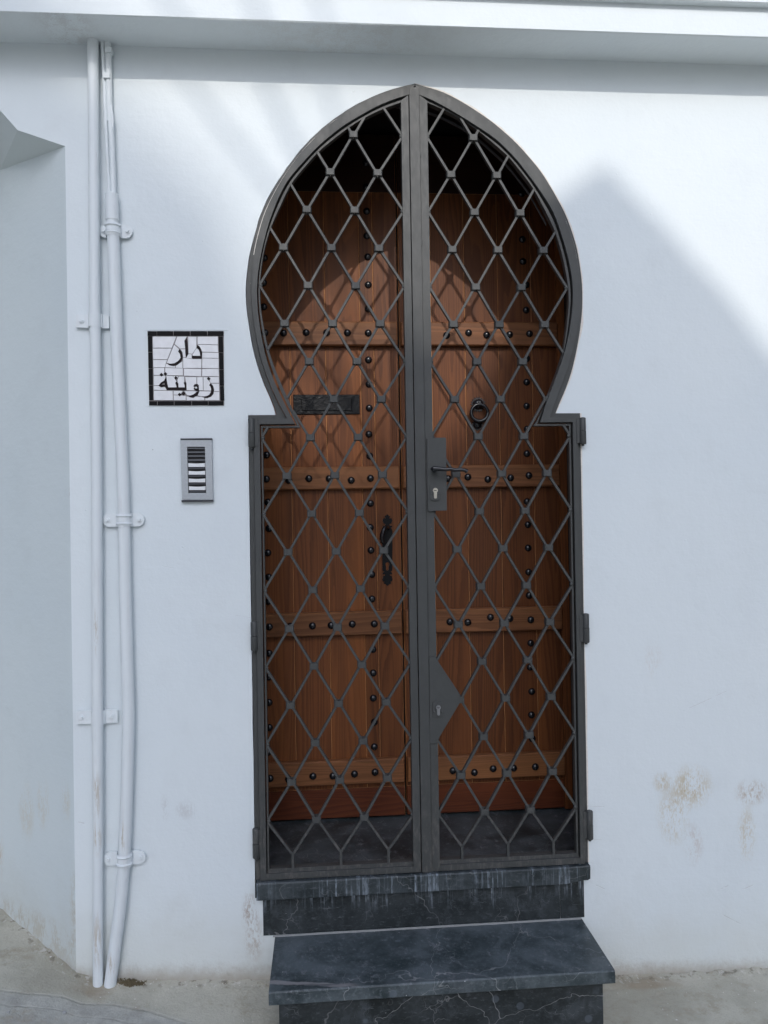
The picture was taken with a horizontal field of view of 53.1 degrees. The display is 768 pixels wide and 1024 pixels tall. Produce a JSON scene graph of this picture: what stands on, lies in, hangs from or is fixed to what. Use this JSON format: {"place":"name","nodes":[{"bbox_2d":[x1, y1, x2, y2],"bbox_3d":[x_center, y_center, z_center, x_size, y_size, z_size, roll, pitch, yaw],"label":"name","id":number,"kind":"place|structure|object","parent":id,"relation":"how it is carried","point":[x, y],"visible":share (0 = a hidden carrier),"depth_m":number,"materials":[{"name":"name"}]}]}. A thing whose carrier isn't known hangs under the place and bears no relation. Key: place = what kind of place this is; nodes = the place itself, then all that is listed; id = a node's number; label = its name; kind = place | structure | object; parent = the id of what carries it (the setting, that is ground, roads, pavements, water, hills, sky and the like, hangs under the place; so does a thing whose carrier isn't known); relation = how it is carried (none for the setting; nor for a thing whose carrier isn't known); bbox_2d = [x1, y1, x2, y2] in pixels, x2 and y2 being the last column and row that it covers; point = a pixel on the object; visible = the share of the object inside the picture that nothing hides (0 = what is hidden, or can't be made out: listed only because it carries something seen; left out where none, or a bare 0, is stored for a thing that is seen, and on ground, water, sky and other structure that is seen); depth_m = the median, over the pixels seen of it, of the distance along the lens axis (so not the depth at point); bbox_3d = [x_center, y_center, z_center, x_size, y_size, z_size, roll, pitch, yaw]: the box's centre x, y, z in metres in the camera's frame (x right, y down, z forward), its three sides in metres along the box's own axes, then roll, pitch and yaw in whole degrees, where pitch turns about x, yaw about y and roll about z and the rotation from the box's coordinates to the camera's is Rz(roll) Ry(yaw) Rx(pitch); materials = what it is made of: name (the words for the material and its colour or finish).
{"place":"outdoors","nodes":[
{"label":"outdoors","id":0,"kind":"place"},
{"bbox_2d":[0,908,767,1023],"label":"ground","id":1,"kind":"structure","parent":0,"point":[40,983],"depth_m":2.52,"materials":[{"name":"concrete"}]},
{"bbox_2d":[117,978,146,987],"bbox_3d":[-0.842,1.564,2.555,0.116,0.027,0.042,-1,0,-4],"label":"soil heap","id":2,"kind":"object","parent":1,"relation":"on","point":[129,982],"visible":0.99,"depth_m":2.55,"materials":[{"name":"brown soil"}]},
{"bbox_2d":[0,0,767,981],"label":"white house","id":3,"kind":"structure","parent":1,"relation":"on","point":[636,130],"depth_m":2.67,"materials":[{"name":"paint"}]},
{"bbox_2d":[76,38,117,987],"bbox_3d":[-0.966,-0.024,2.554,0.135,3.177,0.042,-1,0,-4],"label":"drain pipe","id":4,"kind":"object","parent":3,"relation":"attached to","point":[95,321],"visible":0.99,"depth_m":2.54,"materials":[{"name":"white paint"}]},
{"bbox_2d":[100,42,109,191],"bbox_3d":[-0.932,-1.332,2.573,0.032,0.548,0.012,-1,0,-4],"label":"cable duct","id":5,"kind":"object","parent":3,"relation":"attached to","point":[105,119],"visible":0.86,"depth_m":2.57,"materials":[{"name":"white paint"}]},
{"bbox_2d":[103,41,115,191],"bbox_3d":[-0.917,-1.332,2.572,0.037,0.549,0.025,-1,0,-4],"label":"cable duct","id":6,"kind":"object","parent":3,"relation":"attached to","point":[107,75],"visible":0.92,"depth_m":2.56,"materials":[{"name":"white paint"}]},
{"bbox_2d":[100,192,145,988],"bbox_3d":[-0.873,0.256,2.556,0.150,2.633,0.048,-1,0,-4],"label":"conduit pipe","id":7,"kind":"object","parent":3,"relation":"attached to","point":[124,858],"visible":1,"depth_m":2.54,"materials":[{"name":"white paint"}]},
{"bbox_2d":[145,329,227,406],"bbox_3d":[-0.665,-0.487,2.601,0.275,0.262,0.006,-1,0,-4],"label":"name plaque","id":8,"kind":"object","parent":3,"relation":"attached to","point":[185,368],"visible":1,"depth_m":2.60,"materials":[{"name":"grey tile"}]},
{"bbox_2d":[180,438,213,501],"bbox_3d":[-0.631,-0.141,2.596,0.105,0.214,0.014,-1,0,-4],"label":"entry panel","id":9,"kind":"object","parent":3,"relation":"attached to","point":[197,468],"visible":1,"depth_m":2.59,"materials":[{"name":"grey plastic"}]},
{"bbox_2d":[258,134,404,820],"bbox_3d":[-0.261,-0.151,3.101,0.656,2.780,0.106,-1,0,-4],"label":"wooden door leaf","id":10,"kind":"object","parent":3,"relation":"attached to","point":[286,516],"visible":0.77,"depth_m":3.12,"materials":[{"name":"brown wood"}]},
{"bbox_2d":[246,84,592,879],"bbox_3d":[0.120,-0.124,2.692,1.177,2.722,0.116,-1,0,-4],"label":"iron surround","id":11,"kind":"object","parent":3,"relation":"attached to","point":[256,646],"visible":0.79,"depth_m":2.62,"materials":[{"name":"grey paint"}]},
{"bbox_2d":[251,85,420,880],"bbox_3d":[-0.157,-0.115,2.643,0.569,2.711,0.038,-1,0,-4],"label":"gate leaf","id":12,"kind":"object","parent":11,"relation":"attached to","point":[334,131],"visible":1,"depth_m":2.63,"materials":[{"name":"grey metal"}]},
{"bbox_2d":[408,85,584,872],"bbox_3d":[0.404,-0.124,2.660,0.593,2.711,0.091,-1,0,-4],"label":"gate leaf","id":13,"kind":"object","parent":11,"relation":"attached to","point":[440,698],"visible":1,"depth_m":2.67,"materials":[{"name":"grey metal"}]},
{"bbox_2d":[396,135,572,814],"bbox_3d":[0.414,-0.162,3.170,0.684,2.780,0.074,-1,0,-4],"label":"wooden door leaf","id":14,"kind":"object","parent":3,"relation":"attached to","point":[456,586],"visible":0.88,"depth_m":3.17,"materials":[{"name":"brown wood"}]},
{"bbox_2d":[255,807,614,1023],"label":"marble steps","id":15,"kind":"structure","parent":1,"relation":"on","point":[553,969],"depth_m":2.59,"materials":[{"name":"grey stone"}]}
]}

